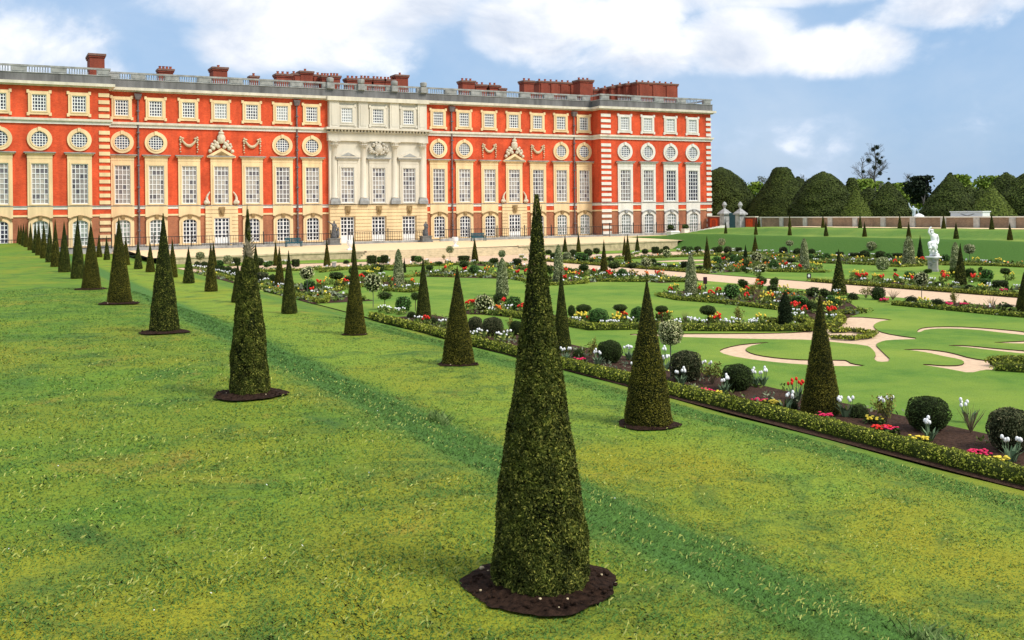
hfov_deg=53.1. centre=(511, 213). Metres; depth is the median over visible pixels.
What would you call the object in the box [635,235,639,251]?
yew obelisk
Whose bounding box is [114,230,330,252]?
iron railing
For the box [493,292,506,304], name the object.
clipped ball
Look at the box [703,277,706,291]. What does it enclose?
path sign
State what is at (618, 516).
grass
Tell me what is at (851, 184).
yew dome
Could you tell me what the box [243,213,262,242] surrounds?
arched window
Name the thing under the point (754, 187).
leafy tree
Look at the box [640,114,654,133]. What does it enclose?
attic window
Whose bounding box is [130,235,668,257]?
palace walk
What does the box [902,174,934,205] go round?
leafy tree
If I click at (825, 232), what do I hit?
yew obelisk
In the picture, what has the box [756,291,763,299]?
loose shrub
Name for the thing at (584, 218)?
arched window
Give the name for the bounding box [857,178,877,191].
leafy tree
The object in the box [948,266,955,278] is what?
garden shrub
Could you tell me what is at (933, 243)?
marble statue
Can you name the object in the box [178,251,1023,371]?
gravel paths
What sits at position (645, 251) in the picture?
clipped ball
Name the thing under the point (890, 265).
box hedge
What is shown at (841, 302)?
flower clump
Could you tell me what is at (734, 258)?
garden shrub
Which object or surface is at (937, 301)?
clipped dome
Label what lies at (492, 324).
clipped ball
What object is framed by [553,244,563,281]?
pyramid shrub
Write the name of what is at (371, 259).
garden shrub
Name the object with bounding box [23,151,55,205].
tall window
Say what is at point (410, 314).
clipped dome
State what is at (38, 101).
attic window
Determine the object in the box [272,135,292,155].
round window
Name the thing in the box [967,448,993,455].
flower clump
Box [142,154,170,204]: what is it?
tall window
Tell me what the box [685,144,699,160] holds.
round window
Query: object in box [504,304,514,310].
flower clump
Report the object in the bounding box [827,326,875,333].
box hedge
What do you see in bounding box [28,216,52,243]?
arched window
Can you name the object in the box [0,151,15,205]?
tall window
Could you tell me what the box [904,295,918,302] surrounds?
clipped dome
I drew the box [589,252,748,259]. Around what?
box hedge
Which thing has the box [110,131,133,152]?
round window
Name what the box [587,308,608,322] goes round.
garden shrub
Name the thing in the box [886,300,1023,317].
box hedge
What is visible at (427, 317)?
flower clump
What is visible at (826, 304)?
flower clump
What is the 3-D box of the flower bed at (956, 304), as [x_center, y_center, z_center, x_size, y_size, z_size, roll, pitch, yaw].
[25.605,4.323,38.634,3.500,0.001,25.500,-1,0,-27]
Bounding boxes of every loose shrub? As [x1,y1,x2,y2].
[505,317,513,327]
[587,336,598,357]
[700,361,722,383]
[733,304,746,320]
[748,283,756,293]
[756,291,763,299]
[860,287,871,297]
[870,393,896,422]
[950,289,958,304]
[957,405,983,432]
[983,297,996,307]
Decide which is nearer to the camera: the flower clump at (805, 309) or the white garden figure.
the flower clump at (805, 309)
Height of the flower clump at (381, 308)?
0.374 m
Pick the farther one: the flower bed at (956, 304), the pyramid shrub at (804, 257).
the pyramid shrub at (804, 257)
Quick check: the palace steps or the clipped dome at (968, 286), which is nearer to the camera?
the clipped dome at (968, 286)
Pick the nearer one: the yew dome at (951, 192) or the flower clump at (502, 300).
the flower clump at (502, 300)
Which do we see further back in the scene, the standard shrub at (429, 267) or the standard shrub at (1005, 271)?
the standard shrub at (429, 267)
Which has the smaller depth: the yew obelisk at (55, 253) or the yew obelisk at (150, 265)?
the yew obelisk at (55, 253)
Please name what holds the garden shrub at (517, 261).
on the flower bed at (479, 264)
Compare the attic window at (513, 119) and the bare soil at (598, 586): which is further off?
the attic window at (513, 119)
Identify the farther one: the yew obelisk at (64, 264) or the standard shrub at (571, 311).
the yew obelisk at (64, 264)
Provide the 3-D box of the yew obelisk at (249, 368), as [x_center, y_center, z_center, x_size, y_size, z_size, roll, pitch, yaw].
[-3.866,1.291,15.004,0.609,2.844,0.650,-1,0,-27]
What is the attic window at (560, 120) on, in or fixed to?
in the palace
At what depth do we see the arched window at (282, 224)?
125.89 m
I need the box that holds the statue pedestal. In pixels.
[926,255,939,271]
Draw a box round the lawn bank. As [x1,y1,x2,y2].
[632,227,1023,263]
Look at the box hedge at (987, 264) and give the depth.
83.36 m
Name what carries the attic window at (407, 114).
in the palace
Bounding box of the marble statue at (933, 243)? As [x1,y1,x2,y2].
[925,227,941,257]
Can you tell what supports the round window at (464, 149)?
in the palace
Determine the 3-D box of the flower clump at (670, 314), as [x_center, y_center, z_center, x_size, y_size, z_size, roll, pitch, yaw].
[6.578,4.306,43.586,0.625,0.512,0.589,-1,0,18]
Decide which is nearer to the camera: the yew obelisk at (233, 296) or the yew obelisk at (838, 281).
the yew obelisk at (233, 296)
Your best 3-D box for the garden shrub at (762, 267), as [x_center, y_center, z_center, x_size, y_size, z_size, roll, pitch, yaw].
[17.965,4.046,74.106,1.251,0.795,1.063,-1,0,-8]
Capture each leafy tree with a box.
[747,181,762,195]
[756,176,767,192]
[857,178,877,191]
[876,180,883,189]
[876,182,918,211]
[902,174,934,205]
[904,193,922,213]
[954,174,975,187]
[972,175,997,190]
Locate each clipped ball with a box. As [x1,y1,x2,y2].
[200,261,207,268]
[223,266,231,271]
[257,272,268,280]
[258,257,263,265]
[268,274,274,282]
[468,316,482,331]
[482,316,503,335]
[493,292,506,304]
[509,320,520,334]
[570,249,576,256]
[584,249,592,255]
[597,339,622,362]
[642,249,648,253]
[669,350,702,381]
[694,246,701,252]
[716,246,722,252]
[721,363,753,390]
[723,246,731,252]
[779,247,787,252]
[792,248,799,253]
[859,250,869,256]
[870,286,885,299]
[875,250,884,257]
[904,395,952,431]
[984,406,1023,450]
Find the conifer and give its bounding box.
[777,292,793,324]
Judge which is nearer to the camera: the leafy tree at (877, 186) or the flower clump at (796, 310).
the flower clump at (796, 310)
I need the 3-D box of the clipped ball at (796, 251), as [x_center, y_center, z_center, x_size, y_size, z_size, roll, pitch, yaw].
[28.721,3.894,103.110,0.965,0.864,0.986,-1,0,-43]
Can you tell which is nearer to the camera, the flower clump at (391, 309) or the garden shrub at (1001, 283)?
the flower clump at (391, 309)
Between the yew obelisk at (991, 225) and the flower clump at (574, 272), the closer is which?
the flower clump at (574, 272)
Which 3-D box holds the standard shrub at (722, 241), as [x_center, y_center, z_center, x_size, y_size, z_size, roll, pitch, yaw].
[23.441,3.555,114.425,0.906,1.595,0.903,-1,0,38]
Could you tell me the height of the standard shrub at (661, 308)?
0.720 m
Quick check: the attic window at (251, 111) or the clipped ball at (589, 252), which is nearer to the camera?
the clipped ball at (589, 252)
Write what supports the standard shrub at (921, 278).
on the flower bed at (956, 304)
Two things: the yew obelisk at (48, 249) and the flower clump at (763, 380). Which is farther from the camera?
the yew obelisk at (48, 249)
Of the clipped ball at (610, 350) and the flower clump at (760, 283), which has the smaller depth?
the clipped ball at (610, 350)
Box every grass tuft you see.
[414,408,455,426]
[880,612,966,639]
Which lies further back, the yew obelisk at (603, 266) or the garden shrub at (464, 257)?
the garden shrub at (464, 257)
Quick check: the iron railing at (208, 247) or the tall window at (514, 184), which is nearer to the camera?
the iron railing at (208, 247)
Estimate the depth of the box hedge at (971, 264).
82.15 m
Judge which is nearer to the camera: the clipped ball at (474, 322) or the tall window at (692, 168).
the clipped ball at (474, 322)
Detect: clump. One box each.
[309,290,317,295]
[318,280,325,288]
[324,276,334,284]
[333,280,342,286]
[377,305,386,311]
[379,284,388,290]
[385,306,395,313]
[395,307,406,314]
[413,315,422,322]
[422,315,430,324]
[435,319,445,326]
[445,263,452,268]
[465,299,472,308]
[469,330,479,335]
[475,328,488,337]
[485,307,494,314]
[492,304,500,315]
[494,331,507,341]
[498,297,505,304]
[503,329,514,338]
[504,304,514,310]
[517,302,523,311]
[560,346,571,357]
[567,270,576,277]
[572,357,587,362]
[573,312,586,319]
[592,348,603,364]
[610,312,621,321]
[612,314,625,321]
[623,344,632,359]
[624,316,636,322]
[659,311,669,321]
[661,345,666,361]
[662,354,669,370]
[663,310,672,318]
[669,283,679,290]
[675,366,686,384]
[694,319,706,323]
[698,283,706,290]
[699,292,707,297]
[702,360,711,377]
[705,313,717,322]
[707,289,714,297]
[713,313,721,322]
[715,287,721,294]
[715,293,724,298]
[717,318,727,324]
[717,373,731,393]
[730,316,740,324]
[735,265,740,271]
[738,288,746,295]
[742,292,749,300]
[746,319,757,324]
[750,318,761,324]
[751,367,760,385]
[751,397,767,401]
[753,270,761,275]
[755,312,767,323]
[757,281,763,288]
[757,366,768,385]
[759,293,771,301]
[760,314,814,330]
[762,399,781,405]
[766,292,773,300]
[778,284,789,292]
[778,390,793,407]
[786,377,803,400]
[790,301,796,310]
[792,308,802,315]
[794,300,800,310]
[799,305,807,315]
[814,411,835,418]
[815,262,822,268]
[822,300,833,308]
[825,313,836,319]
[826,306,834,317]
[833,289,841,295]
[837,296,845,306]
[837,395,853,416]
[849,269,858,277]
[862,414,885,424]
[870,424,892,432]
[871,273,879,279]
[876,425,900,433]
[877,274,883,281]
[877,298,888,301]
[878,395,895,416]
[893,273,899,280]
[898,277,906,282]
[908,434,932,442]
[917,296,928,303]
[922,415,937,440]
[928,277,935,283]
[939,274,945,281]
[944,271,954,279]
[959,302,970,306]
[959,397,976,421]
[967,274,975,282]
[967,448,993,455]
[977,283,987,290]
[985,455,1009,461]
[998,434,1023,461]
[1003,271,1015,279]
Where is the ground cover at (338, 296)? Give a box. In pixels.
[194,250,1022,445]
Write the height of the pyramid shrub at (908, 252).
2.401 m
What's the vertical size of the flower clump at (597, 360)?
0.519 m
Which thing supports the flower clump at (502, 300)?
on the flower bed at (475, 311)
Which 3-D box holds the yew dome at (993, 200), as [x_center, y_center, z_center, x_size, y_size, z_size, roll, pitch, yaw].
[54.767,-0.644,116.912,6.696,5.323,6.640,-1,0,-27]
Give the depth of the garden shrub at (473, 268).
77.14 m
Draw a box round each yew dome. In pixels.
[711,167,754,215]
[745,167,800,216]
[785,171,850,216]
[795,176,804,186]
[839,187,872,216]
[845,177,860,193]
[860,186,876,204]
[868,181,911,216]
[917,172,975,216]
[965,185,975,194]
[970,184,1018,215]
[973,186,984,199]
[991,172,1015,193]
[1001,173,1023,215]
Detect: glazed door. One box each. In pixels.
[212,215,231,245]
[340,216,354,242]
[371,216,385,240]
[402,215,416,239]
[507,212,522,235]
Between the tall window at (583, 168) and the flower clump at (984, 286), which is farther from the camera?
the tall window at (583, 168)
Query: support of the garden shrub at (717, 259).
on the flower bed
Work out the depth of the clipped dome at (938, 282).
60.50 m
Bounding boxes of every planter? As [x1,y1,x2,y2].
[666,225,674,234]
[681,224,689,232]
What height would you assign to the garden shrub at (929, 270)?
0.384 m
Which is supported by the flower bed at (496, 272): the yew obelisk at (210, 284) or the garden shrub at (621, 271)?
the garden shrub at (621, 271)
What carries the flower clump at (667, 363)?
on the flower bed at (956, 437)
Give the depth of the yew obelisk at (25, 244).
93.78 m
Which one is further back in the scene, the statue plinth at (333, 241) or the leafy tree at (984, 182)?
the leafy tree at (984, 182)
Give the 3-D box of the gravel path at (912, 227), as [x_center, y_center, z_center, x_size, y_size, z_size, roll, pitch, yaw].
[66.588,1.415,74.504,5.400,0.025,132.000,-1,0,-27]
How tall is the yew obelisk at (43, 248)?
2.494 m
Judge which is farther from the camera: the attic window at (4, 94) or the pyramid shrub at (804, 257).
the attic window at (4, 94)
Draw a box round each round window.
[0,126,11,149]
[27,127,51,150]
[67,128,91,150]
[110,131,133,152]
[144,131,166,153]
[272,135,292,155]
[302,135,321,155]
[429,139,446,157]
[455,139,472,158]
[553,142,568,159]
[576,142,591,159]
[617,142,632,159]
[640,143,654,160]
[663,143,677,160]
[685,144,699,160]
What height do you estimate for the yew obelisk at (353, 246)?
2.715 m
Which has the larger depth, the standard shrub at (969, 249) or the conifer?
the standard shrub at (969, 249)
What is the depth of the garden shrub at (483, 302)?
47.10 m
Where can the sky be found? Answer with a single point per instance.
(801, 86)
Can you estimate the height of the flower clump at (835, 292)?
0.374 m
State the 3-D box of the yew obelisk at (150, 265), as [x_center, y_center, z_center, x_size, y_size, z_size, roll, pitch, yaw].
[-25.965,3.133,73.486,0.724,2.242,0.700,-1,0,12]
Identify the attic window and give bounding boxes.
[0,89,11,114]
[26,89,51,115]
[67,91,90,116]
[110,95,132,119]
[144,96,166,120]
[177,98,199,121]
[210,99,230,122]
[241,100,261,123]
[272,101,291,124]
[301,103,321,125]
[339,104,356,126]
[368,105,387,127]
[399,106,417,127]
[429,108,446,129]
[455,109,472,129]
[480,110,497,130]
[505,111,521,131]
[529,112,545,132]
[553,113,568,132]
[576,114,591,133]
[617,113,631,133]
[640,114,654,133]
[663,115,677,134]
[685,116,699,135]
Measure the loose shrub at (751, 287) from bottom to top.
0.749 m
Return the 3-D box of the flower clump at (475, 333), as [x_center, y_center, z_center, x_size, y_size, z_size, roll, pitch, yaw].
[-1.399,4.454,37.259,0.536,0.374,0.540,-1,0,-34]
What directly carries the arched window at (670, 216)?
in the palace
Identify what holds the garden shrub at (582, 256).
on the flower bed
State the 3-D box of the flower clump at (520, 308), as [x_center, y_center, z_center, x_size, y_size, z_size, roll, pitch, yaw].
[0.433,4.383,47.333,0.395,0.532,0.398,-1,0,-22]
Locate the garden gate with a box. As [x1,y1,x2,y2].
[729,213,734,227]
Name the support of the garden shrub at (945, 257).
on the flower bed
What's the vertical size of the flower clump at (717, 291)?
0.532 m
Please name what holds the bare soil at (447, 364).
on the lawn terrace
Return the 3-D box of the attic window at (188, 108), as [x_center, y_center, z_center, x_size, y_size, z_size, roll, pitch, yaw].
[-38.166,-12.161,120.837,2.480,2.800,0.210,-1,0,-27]
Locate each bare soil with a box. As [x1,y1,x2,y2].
[74,287,106,289]
[99,300,138,303]
[138,329,189,333]
[214,387,288,400]
[438,361,478,365]
[459,563,617,615]
[619,419,681,429]
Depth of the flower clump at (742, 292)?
54.68 m
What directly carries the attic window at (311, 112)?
in the palace
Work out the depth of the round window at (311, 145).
127.59 m
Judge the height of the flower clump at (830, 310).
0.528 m
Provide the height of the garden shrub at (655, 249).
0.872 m
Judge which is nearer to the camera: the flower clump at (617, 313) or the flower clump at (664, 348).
the flower clump at (664, 348)
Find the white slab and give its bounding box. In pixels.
[949,211,990,215]
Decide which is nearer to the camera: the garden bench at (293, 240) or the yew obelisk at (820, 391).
the yew obelisk at (820, 391)
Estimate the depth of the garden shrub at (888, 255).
90.20 m
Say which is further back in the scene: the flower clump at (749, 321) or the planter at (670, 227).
the planter at (670, 227)
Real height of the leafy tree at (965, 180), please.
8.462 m
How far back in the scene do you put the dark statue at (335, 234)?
125.08 m
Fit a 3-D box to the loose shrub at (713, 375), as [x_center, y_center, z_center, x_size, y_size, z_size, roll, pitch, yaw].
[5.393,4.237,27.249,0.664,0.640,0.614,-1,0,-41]
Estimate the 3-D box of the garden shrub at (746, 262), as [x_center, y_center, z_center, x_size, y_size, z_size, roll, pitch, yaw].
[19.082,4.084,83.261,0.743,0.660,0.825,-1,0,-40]
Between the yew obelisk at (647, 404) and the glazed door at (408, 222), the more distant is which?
the glazed door at (408, 222)
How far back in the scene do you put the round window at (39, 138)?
111.45 m
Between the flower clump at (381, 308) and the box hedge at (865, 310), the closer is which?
the box hedge at (865, 310)
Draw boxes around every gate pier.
[717,202,730,227]
[733,202,747,227]
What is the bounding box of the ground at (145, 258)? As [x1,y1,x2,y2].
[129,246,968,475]
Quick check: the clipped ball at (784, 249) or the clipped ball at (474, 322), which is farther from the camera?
the clipped ball at (784, 249)
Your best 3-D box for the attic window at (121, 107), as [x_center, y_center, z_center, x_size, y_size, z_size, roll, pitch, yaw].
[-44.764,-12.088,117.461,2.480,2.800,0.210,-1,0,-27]
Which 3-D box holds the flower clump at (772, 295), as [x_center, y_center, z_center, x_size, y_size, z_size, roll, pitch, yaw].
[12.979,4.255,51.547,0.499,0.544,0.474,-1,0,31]
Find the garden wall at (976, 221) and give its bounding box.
[757,216,1023,227]
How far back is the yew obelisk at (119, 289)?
31.05 m
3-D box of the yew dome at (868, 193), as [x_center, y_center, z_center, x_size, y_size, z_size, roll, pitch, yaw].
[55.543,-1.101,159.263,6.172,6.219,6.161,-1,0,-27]
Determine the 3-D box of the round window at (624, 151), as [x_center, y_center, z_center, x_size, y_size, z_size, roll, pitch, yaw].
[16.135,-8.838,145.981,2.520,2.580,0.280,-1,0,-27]
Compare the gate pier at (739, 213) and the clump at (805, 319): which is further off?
the gate pier at (739, 213)
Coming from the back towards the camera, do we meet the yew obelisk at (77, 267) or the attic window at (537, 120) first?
the attic window at (537, 120)
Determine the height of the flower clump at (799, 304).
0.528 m
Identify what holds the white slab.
on the lawn
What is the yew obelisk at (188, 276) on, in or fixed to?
on the lawn terrace
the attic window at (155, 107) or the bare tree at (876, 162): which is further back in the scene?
the bare tree at (876, 162)
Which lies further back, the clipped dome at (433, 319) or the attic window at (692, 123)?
the attic window at (692, 123)
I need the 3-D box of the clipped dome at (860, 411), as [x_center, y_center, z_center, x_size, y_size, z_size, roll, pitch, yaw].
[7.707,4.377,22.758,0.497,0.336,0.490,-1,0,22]
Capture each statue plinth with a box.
[327,238,340,244]
[419,236,432,241]
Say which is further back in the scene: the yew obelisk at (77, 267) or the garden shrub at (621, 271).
the garden shrub at (621, 271)
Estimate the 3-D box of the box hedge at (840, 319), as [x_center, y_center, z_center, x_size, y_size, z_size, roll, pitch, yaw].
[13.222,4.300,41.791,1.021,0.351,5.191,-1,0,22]
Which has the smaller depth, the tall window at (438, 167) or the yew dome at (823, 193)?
the tall window at (438, 167)
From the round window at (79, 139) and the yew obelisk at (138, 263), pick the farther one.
the round window at (79, 139)
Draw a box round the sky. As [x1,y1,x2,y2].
[0,0,1023,209]
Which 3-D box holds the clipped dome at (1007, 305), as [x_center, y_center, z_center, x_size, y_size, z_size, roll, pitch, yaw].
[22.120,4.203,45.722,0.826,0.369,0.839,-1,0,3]
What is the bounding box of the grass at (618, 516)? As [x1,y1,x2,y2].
[0,286,1023,639]
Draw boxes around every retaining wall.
[176,251,363,263]
[517,240,677,252]
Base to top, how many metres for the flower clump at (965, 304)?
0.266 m
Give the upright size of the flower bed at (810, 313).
0.001 m
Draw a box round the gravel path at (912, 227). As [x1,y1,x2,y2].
[795,226,1023,228]
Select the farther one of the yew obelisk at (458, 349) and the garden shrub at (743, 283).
the garden shrub at (743, 283)
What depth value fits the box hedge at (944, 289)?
58.04 m
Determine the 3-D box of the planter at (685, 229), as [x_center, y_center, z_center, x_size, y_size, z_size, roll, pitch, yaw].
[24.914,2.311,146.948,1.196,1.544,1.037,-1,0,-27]
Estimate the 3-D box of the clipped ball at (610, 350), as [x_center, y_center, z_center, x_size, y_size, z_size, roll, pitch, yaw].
[3.004,4.240,31.432,0.825,0.731,0.815,-1,0,-19]
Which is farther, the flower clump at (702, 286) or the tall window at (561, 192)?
the tall window at (561, 192)
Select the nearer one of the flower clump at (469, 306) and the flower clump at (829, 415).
the flower clump at (829, 415)
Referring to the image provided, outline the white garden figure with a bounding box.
[908,203,918,216]
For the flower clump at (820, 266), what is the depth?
79.15 m
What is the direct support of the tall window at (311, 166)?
in the palace
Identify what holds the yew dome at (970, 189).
on the lawn
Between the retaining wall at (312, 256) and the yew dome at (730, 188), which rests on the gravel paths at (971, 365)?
the retaining wall at (312, 256)
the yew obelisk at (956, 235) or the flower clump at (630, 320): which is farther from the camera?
the yew obelisk at (956, 235)
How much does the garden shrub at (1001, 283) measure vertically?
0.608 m
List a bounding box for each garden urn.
[346,240,352,249]
[452,237,458,246]
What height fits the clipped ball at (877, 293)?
0.728 m
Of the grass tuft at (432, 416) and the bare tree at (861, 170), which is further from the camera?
the bare tree at (861, 170)
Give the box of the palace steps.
[357,247,528,259]
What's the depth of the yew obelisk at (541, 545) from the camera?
7.00 m
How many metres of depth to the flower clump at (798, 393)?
24.91 m
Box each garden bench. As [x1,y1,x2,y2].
[285,238,301,246]
[471,233,485,240]
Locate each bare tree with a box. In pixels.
[851,156,876,178]
[863,143,888,190]
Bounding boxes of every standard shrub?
[196,251,204,262]
[223,255,232,263]
[299,266,314,291]
[329,272,343,284]
[363,272,382,307]
[377,291,391,304]
[410,292,417,310]
[425,265,432,273]
[446,246,453,252]
[458,260,469,267]
[489,258,498,262]
[567,304,574,319]
[575,304,591,316]
[578,264,588,273]
[592,248,600,256]
[608,262,619,268]
[612,304,627,312]
[625,262,636,274]
[640,257,652,270]
[655,305,667,321]
[658,319,683,375]
[663,249,670,256]
[699,305,715,323]
[718,238,725,244]
[785,240,793,245]
[786,258,795,262]
[866,241,876,249]
[875,257,889,270]
[913,271,929,302]
[963,244,974,260]
[1000,268,1010,277]
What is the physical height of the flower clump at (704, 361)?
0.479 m
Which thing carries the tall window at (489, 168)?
in the palace
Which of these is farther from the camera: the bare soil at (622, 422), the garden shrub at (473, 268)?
the garden shrub at (473, 268)
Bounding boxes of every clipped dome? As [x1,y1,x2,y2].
[406,311,415,317]
[427,317,438,324]
[571,348,585,356]
[784,398,798,408]
[845,292,859,299]
[850,403,868,418]
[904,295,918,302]
[931,298,944,304]
[934,281,944,285]
[963,284,975,289]
[998,303,1014,310]
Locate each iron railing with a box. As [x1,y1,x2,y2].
[0,234,111,253]
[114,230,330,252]
[347,228,419,243]
[439,224,602,240]
[609,221,700,236]
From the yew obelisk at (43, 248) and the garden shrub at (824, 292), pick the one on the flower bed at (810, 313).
the garden shrub at (824, 292)
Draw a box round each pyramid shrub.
[393,249,404,287]
[495,250,508,295]
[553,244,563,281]
[684,254,697,295]
[799,238,809,267]
[902,236,915,263]
[949,242,958,268]
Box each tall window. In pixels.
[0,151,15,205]
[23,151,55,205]
[64,152,94,205]
[110,154,136,205]
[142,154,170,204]
[175,155,203,204]
[208,156,234,204]
[239,156,265,204]
[269,156,295,204]
[299,157,324,203]
[335,157,359,203]
[366,158,390,203]
[397,158,420,203]
[427,159,450,203]
[453,159,475,203]
[478,160,500,202]
[505,160,525,202]
[527,160,548,202]
[551,161,571,202]
[575,161,593,202]
[615,161,635,201]
[638,161,656,201]
[661,162,680,201]
[684,162,702,201]
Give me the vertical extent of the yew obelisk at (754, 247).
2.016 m
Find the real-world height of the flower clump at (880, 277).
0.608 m
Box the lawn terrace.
[0,243,1023,639]
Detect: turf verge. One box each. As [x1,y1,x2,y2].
[177,259,376,267]
[545,249,704,254]
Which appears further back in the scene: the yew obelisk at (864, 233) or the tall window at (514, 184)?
the tall window at (514, 184)
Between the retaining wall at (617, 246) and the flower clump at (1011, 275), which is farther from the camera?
the retaining wall at (617, 246)
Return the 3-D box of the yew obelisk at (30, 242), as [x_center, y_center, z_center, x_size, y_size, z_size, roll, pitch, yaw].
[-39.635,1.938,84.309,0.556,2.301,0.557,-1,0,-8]
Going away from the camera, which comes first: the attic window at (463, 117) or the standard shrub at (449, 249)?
the standard shrub at (449, 249)
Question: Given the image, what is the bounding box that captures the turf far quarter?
[546,255,1023,297]
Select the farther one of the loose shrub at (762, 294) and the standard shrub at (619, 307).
the loose shrub at (762, 294)
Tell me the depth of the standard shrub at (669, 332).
28.27 m
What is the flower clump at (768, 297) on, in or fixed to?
on the flower bed at (810, 313)
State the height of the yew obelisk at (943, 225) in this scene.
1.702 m
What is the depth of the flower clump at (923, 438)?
20.05 m
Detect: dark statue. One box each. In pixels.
[328,221,339,237]
[422,222,427,235]
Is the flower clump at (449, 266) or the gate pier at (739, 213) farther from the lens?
the gate pier at (739, 213)
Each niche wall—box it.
[707,216,719,227]
[744,216,758,226]
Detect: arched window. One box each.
[0,216,12,243]
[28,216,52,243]
[68,215,91,247]
[112,215,134,245]
[145,214,168,245]
[179,214,200,244]
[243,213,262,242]
[273,213,292,242]
[303,213,323,241]
[431,212,447,238]
[456,211,473,237]
[482,211,499,236]
[531,211,547,235]
[554,210,570,235]
[577,210,592,234]
[618,210,633,233]
[641,210,655,232]
[664,209,678,232]
[686,209,700,231]
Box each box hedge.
[201,269,326,303]
[260,263,458,271]
[316,267,392,272]
[320,279,386,301]
[367,311,1023,485]
[381,273,525,280]
[381,286,418,292]
[479,307,813,331]
[524,278,684,285]
[546,259,710,272]
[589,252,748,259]
[654,292,777,309]
[737,252,1023,267]
[766,269,830,272]
[775,259,924,266]
[806,278,1017,296]
[826,310,846,327]
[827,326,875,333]
[827,329,878,339]
[837,308,873,314]
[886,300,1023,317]
[938,262,1016,265]
[984,354,1023,365]
[988,360,1023,372]
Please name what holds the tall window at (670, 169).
in the palace
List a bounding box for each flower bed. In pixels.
[195,272,372,303]
[398,315,1023,489]
[427,272,603,281]
[466,305,795,324]
[469,263,701,282]
[676,289,856,319]
[848,279,1016,291]
[943,301,997,308]
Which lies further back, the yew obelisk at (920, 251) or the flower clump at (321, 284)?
the yew obelisk at (920, 251)
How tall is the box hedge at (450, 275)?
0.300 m
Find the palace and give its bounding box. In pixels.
[0,53,715,255]
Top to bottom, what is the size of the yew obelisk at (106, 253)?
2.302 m
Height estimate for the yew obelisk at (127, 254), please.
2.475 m
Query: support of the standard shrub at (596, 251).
on the gravel paths at (971, 365)
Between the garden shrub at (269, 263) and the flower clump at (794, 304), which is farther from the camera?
the garden shrub at (269, 263)
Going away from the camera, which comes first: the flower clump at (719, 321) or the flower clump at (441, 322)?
the flower clump at (719, 321)
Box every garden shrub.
[217,260,223,264]
[232,258,240,265]
[263,260,273,266]
[291,259,299,266]
[303,279,315,290]
[366,255,377,263]
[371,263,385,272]
[381,255,388,262]
[395,296,411,311]
[414,256,422,261]
[457,255,470,260]
[468,265,479,273]
[473,293,494,313]
[505,296,521,309]
[512,258,521,265]
[547,265,552,274]
[562,252,571,259]
[574,252,589,260]
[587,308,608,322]
[616,268,627,276]
[630,306,641,321]
[651,246,658,253]
[680,261,686,267]
[685,246,694,253]
[711,256,721,264]
[722,283,739,298]
[729,254,739,263]
[735,247,741,251]
[737,279,748,288]
[741,265,747,271]
[742,259,752,266]
[750,252,761,260]
[752,264,767,272]
[757,275,766,283]
[765,283,777,292]
[768,260,779,267]
[769,277,778,284]
[791,295,808,306]
[805,287,819,296]
[805,301,816,311]
[819,288,831,297]
[823,253,831,258]
[826,295,838,304]
[847,252,859,256]
[883,253,893,258]
[891,253,902,257]
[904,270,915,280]
[923,268,932,272]
[940,254,949,261]
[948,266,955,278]
[966,267,976,277]
[977,269,994,278]
[979,278,991,283]
[992,280,1008,288]
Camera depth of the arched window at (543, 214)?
142.55 m
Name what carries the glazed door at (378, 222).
in the palace
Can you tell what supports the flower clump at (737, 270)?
on the turf far quarter
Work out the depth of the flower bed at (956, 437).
21.89 m
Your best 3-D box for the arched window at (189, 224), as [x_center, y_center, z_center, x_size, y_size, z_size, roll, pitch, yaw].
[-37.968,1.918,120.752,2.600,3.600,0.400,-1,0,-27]
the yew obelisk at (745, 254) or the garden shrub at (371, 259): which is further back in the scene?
the yew obelisk at (745, 254)
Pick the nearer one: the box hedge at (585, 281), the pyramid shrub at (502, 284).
the pyramid shrub at (502, 284)
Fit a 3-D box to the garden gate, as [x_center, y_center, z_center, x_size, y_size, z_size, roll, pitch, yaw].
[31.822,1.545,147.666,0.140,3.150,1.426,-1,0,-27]
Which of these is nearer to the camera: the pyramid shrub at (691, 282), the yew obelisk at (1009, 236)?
the pyramid shrub at (691, 282)
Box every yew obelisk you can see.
[16,226,19,242]
[18,227,21,244]
[21,223,24,245]
[23,226,27,246]
[27,223,32,249]
[32,223,36,252]
[35,222,41,254]
[40,222,46,257]
[45,221,51,261]
[50,221,59,266]
[58,223,70,271]
[70,216,83,278]
[81,222,100,288]
[96,236,102,256]
[103,236,109,259]
[106,218,131,304]
[124,236,129,264]
[134,241,142,268]
[145,242,154,271]
[149,213,179,331]
[170,239,177,277]
[183,246,194,282]
[204,243,217,291]
[212,241,216,265]
[229,205,270,395]
[231,262,239,302]
[253,243,259,272]
[273,239,277,265]
[274,247,283,287]
[281,250,297,313]
[323,240,330,265]
[344,247,366,335]
[351,236,356,262]
[403,258,406,272]
[416,258,431,319]
[442,266,474,364]
[471,237,478,260]
[490,193,590,596]
[555,272,571,353]
[563,237,567,251]
[576,232,580,251]
[600,241,607,271]
[622,235,625,254]
[624,234,631,261]
[624,280,673,426]
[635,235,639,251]
[703,237,711,268]
[743,245,747,257]
[752,236,757,251]
[754,222,757,234]
[787,221,791,234]
[800,293,841,415]
[821,215,824,227]
[824,223,827,235]
[831,249,846,295]
[858,216,861,227]
[862,221,866,236]
[897,214,901,228]
[906,222,911,237]
[917,238,923,257]
[941,213,945,228]
[953,224,958,238]
[954,244,967,285]
[989,213,994,229]
[1007,223,1012,239]
[1015,272,1023,311]
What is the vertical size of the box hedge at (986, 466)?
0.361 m
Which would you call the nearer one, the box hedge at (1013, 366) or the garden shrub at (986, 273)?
the box hedge at (1013, 366)
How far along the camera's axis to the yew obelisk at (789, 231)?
113.71 m

